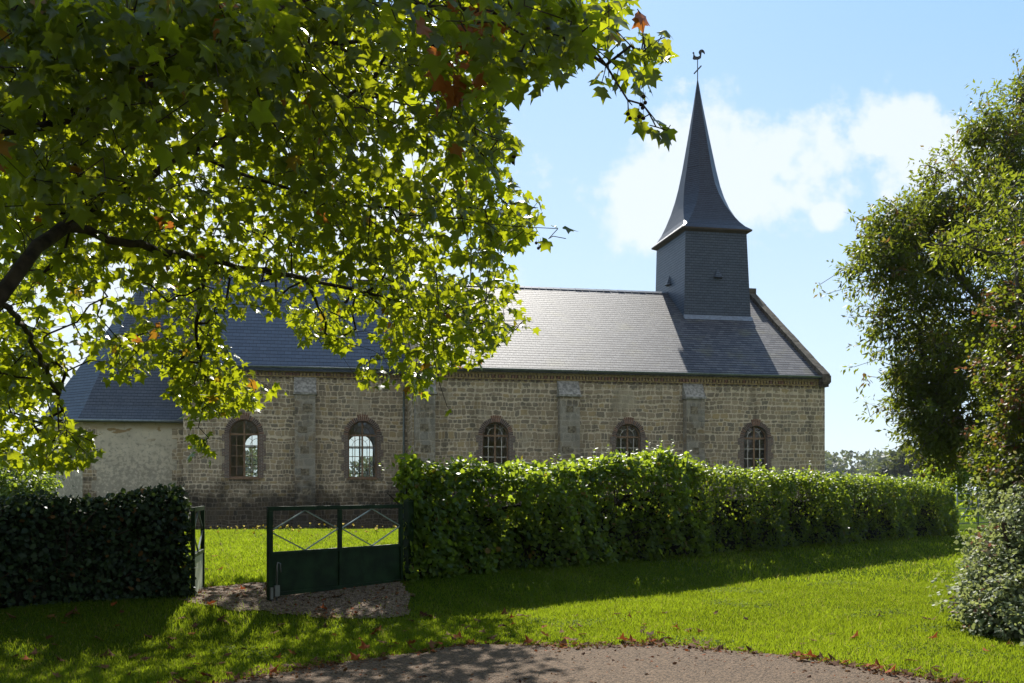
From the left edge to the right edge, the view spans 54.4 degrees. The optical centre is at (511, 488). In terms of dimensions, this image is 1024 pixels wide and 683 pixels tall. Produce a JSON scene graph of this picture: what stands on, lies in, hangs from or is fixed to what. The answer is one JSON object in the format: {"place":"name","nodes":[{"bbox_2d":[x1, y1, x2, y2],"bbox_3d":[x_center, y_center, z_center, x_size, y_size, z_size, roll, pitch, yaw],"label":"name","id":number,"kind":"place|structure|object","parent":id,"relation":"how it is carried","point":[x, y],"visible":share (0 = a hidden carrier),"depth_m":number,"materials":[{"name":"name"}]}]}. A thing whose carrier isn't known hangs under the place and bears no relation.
{"place":"outdoors","nodes":[
{"label":"outdoors","id":0,"kind":"place"},
{"bbox_2d":[183,581,412,618],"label":"path","id":1,"kind":"structure","parent":0,"point":[392,607],"depth_m":12.01,"materials":[{"name":"grey gravel"}]},
{"bbox_2d":[267,504,402,600],"bbox_3d":[-2.173,0.765,12.616,0.080,1.110,2.302,0,0,37],"label":"gate leaf","id":2,"kind":"object","parent":1,"relation":"on","point":[307,571],"visible":0.99,"depth_m":12.52,"materials":[{"name":"green paint"}]},
{"bbox_2d":[184,527,429,588],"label":"lawn grass","id":3,"kind":"structure","parent":0,"point":[244,545],"depth_m":21.33,"materials":[{"name":"green plant"}]},
{"bbox_2d":[0,490,1023,682],"bbox_3d":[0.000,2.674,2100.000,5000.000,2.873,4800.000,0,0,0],"label":"ground","id":4,"kind":"structure","parent":0,"point":[784,558],"depth_m":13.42,"materials":[{"name":"green plant"}]},
{"bbox_2d":[0,439,64,499],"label":"shrub","id":5,"kind":"object","parent":4,"relation":"on","point":[8,486],"visible":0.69,"depth_m":32.55,"materials":[{"name":"green plant"}]},
{"bbox_2d":[30,647,39,654],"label":"fallen leaf","id":6,"kind":"object","parent":4,"relation":"on","point":[34,652],"visible":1,"depth_m":9.17,"materials":[{"name":"brown plant"}]},
{"bbox_2d":[0,483,196,607],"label":"ivy hedge","id":7,"kind":"object","parent":4,"relation":"on","point":[55,548],"visible":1,"depth_m":10.89,"materials":[{"name":"green plant"}]},
{"bbox_2d":[191,506,204,596],"bbox_3d":[-3.790,0.765,12.020,0.051,1.100,1.102,0,0,-12],"label":"gate leaf","id":8,"kind":"object","parent":4,"relation":"on","point":[198,572],"visible":0.88,"depth_m":12.01,"materials":[{"name":"green paint"}]},
{"bbox_2d":[0,0,678,478],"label":"plane tree","id":9,"kind":"object","parent":4,"relation":"on","point":[128,60],"visible":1,"depth_m":10.01,"materials":[{"name":"green plant"}]},
{"bbox_2d":[349,651,360,659],"bbox_3d":[-1.454,1.553,9.252,0.133,0.082,0.107,0,0,-19],"label":"fallen leaf","id":10,"kind":"object","parent":4,"relation":"on","point":[353,656],"visible":1,"depth_m":9.24,"materials":[{"name":"brown plant"}]},
{"bbox_2d":[359,640,369,649],"bbox_3d":[-1.467,1.540,9.851,0.140,0.082,0.108,-13,10,-24],"label":"fallen leaf","id":11,"kind":"object","parent":4,"relation":"on","point":[363,645],"visible":0.97,"depth_m":9.85,"materials":[{"name":"brown plant"}]},
{"bbox_2d":[403,498,413,580],"bbox_3d":[-1.420,0.845,13.660,0.110,1.450,0.110,0,0,40],"label":"gate post","id":12,"kind":"object","parent":4,"relation":"on","point":[408,511],"visible":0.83,"depth_m":13.62,"materials":[{"name":"green metal"}]},
{"bbox_2d":[36,49,830,529],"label":"church","id":13,"kind":"structure","parent":4,"relation":"on","point":[702,351],"depth_m":49.19,"materials":[{"name":"stone"}]},
{"bbox_2d":[222,413,265,478],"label":"window","id":14,"kind":"structure","parent":13,"relation":"in","point":[226,437],"depth_m":48.00,"materials":[{"name":"brown glass"}]},
{"bbox_2d":[245,433,257,476],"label":"window","id":15,"kind":"structure","parent":13,"relation":"in","point":[250,447],"depth_m":59.34,"materials":[{"name":"clear glass"}]},
{"bbox_2d":[349,434,373,476],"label":"window","id":16,"kind":"structure","parent":13,"relation":"in","point":[359,439],"depth_m":60.55,"materials":[{"name":"clear glass"}]},
{"bbox_2d":[341,414,382,479],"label":"window","id":17,"kind":"structure","parent":13,"relation":"in","point":[378,437],"depth_m":49.10,"materials":[{"name":"brown glass"}]},
{"bbox_2d":[476,415,514,467],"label":"window","id":18,"kind":"structure","parent":13,"relation":"in","point":[510,439],"depth_m":47.85,"materials":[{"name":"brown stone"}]},
{"bbox_2d":[610,417,646,480],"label":"window","id":19,"kind":"structure","parent":13,"relation":"in","point":[642,439],"depth_m":49.14,"materials":[{"name":"brown stone"}]},
{"bbox_2d":[738,419,773,471],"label":"window","id":20,"kind":"structure","parent":13,"relation":"in","point":[768,440],"depth_m":50.46,"materials":[{"name":"brown stone"}]},
{"bbox_2d":[453,631,463,637],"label":"fallen leaf","id":21,"kind":"object","parent":4,"relation":"on","point":[458,635],"visible":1,"depth_m":10.57,"materials":[{"name":"brown plant"}]},
{"bbox_2d":[3,448,975,484],"bbox_3d":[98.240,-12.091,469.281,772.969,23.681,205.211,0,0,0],"label":"woodland","id":22,"kind":"object","parent":4,"relation":"on","point":[832,465],"visible":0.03,"depth_m":447.11,"materials":[{"name":"green plant"}]},
{"bbox_2d":[524,635,531,643],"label":"fallen leaf","id":23,"kind":"object","parent":4,"relation":"on","point":[528,640],"visible":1,"depth_m":10.19,"materials":[{"name":"brown plant"}]},
{"bbox_2d":[179,581,994,682],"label":"leaf litter","id":24,"kind":"object","parent":4,"relation":"on","point":[646,643],"visible":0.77,"depth_m":9.35,"materials":[{"name":"brown plant"}]},
{"bbox_2d":[870,658,883,668],"bbox_3d":[3.178,1.522,8.664,0.129,0.078,0.104,-1,7,11],"label":"fallen leaf","id":25,"kind":"object","parent":24,"relation":"on","point":[877,664],"visible":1,"depth_m":8.66,"materials":[{"name":"brown plant"}]},
{"bbox_2d":[617,633,627,640],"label":"fallen leaf","id":26,"kind":"object","parent":4,"relation":"on","point":[623,637],"visible":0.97,"depth_m":10.24,"materials":[{"name":"orange plant"}]},
{"bbox_2d":[378,438,961,582],"bbox_3d":[5.166,0.211,20.722,19.680,2.308,1.672,0,0,-45],"label":"hedge","id":27,"kind":"object","parent":4,"relation":"on","point":[458,533],"visible":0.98,"depth_m":17.40,"materials":[{"name":"green plant"}]},
{"bbox_2d":[803,649,817,656],"bbox_3d":[2.785,1.531,9.289,0.154,0.088,0.116,6,-1,19],"label":"fallen leaf","id":28,"kind":"object","parent":4,"relation":"on","point":[810,653],"visible":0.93,"depth_m":9.29,"materials":[{"name":"orange plant"}]},
{"bbox_2d":[870,441,930,494],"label":"oak tree","id":29,"kind":"object","parent":4,"relation":"on","point":[897,468],"visible":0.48,"depth_m":178.05,"materials":[{"name":"green plant"}]},
{"bbox_2d":[813,49,1023,494],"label":"ash tree","id":30,"kind":"object","parent":4,"relation":"on","point":[933,432],"visible":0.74,"depth_m":18.69,"materials":[{"name":"green plant"}]},
{"bbox_2d":[910,417,1022,525],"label":"maple","id":31,"kind":"object","parent":4,"relation":"on","point":[965,475],"visible":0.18,"depth_m":32.81,"materials":[{"name":"green plant"}]},
{"bbox_2d":[917,164,1023,287],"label":"sapling","id":32,"kind":"object","parent":4,"relation":"on","point":[1002,229],"visible":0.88,"depth_m":14.99,"materials":[{"name":"green plant"}]},
{"bbox_2d":[926,451,1023,645],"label":"bramble bush","id":33,"kind":"object","parent":4,"relation":"on","point":[990,593],"visible":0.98,"depth_m":11.32,"materials":[{"name":"green plant"}]},
{"bbox_2d":[957,492,998,526],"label":"field gate","id":34,"kind":"structure","parent":4,"relation":"on","point":[978,522],"depth_m":31.48,"materials":[{"name":"metal"}]},
{"bbox_2d":[953,216,1023,520],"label":"hawthorn","id":35,"kind":"object","parent":4,"relation":"on","point":[1009,293],"visible":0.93,"depth_m":13.14,"materials":[{"name":"green plant"}]},
{"bbox_2d":[0,0,1023,489],"label":"sky","id":36,"kind":"structure","parent":0,"point":[815,111],"materials":[{"name":"blue"}]},
{"bbox_2d":[219,644,952,682],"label":"road","id":37,"kind":"structure","parent":0,"point":[490,661],"depth_m":8.77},
{"bbox_2d":[270,663,279,672],"bbox_3d":[-2.027,1.527,8.501,0.096,0.073,0.085,-7,21,-16],"label":"fallen leaf","id":38,"kind":"object","parent":37,"relation":"on","point":[273,670],"visible":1,"depth_m":8.49,"materials":[{"name":"brown plant"}]},
{"bbox_2d":[558,638,569,645],"bbox_3d":[0.522,1.535,9.975,0.141,0.061,0.118,12,5,9],"label":"fallen leaf","id":39,"kind":"object","parent":37,"relation":"on","point":[562,642],"visible":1,"depth_m":9.98,"materials":[{"name":"brown plant"}]},
{"bbox_2d":[655,637,663,643],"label":"fallen leaf","id":40,"kind":"object","parent":37,"relation":"on","point":[659,641],"visible":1,"depth_m":10.04,"materials":[{"name":"beige plant"}]},
{"bbox_2d":[790,650,801,655],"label":"fallen leaf","id":41,"kind":"object","parent":37,"relation":"on","point":[797,653],"visible":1,"depth_m":9.42,"materials":[{"name":"orange plant"}]},
{"bbox_2d":[828,659,839,665],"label":"fallen leaf","id":42,"kind":"object","parent":37,"relation":"on","point":[836,663],"visible":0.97,"depth_m":8.95,"materials":[{"name":"brown plant"}]},
{"bbox_2d":[848,662,857,667],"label":"fallen leaf","id":43,"kind":"object","parent":37,"relation":"on","point":[852,664],"visible":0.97,"depth_m":8.84,"materials":[{"name":"brown plant"}]},
{"bbox_2d":[900,668,914,675],"bbox_3d":[3.355,1.546,8.429,0.123,0.066,0.119,0,0,-37],"label":"fallen leaf","id":44,"kind":"object","parent":37,"relation":"on","point":[910,673],"visible":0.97,"depth_m":8.41,"materials":[{"name":"brown plant"}]},
{"bbox_2d":[926,670,934,677],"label":"fallen leaf","id":45,"kind":"object","parent":37,"relation":"on","point":[930,674],"visible":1,"depth_m":8.29,"materials":[{"name":"brown plant"}]},
{"bbox_2d":[949,672,959,681],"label":"fallen leaf","id":46,"kind":"object","parent":37,"relation":"on","point":[954,678],"visible":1,"depth_m":8.10,"materials":[{"name":"brown plant"}]},
{"bbox_2d":[614,531,989,582],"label":"lawn grass","id":47,"kind":"structure","parent":0,"point":[952,560],"depth_m":19.42,"materials":[{"name":"green plant"}]}
]}

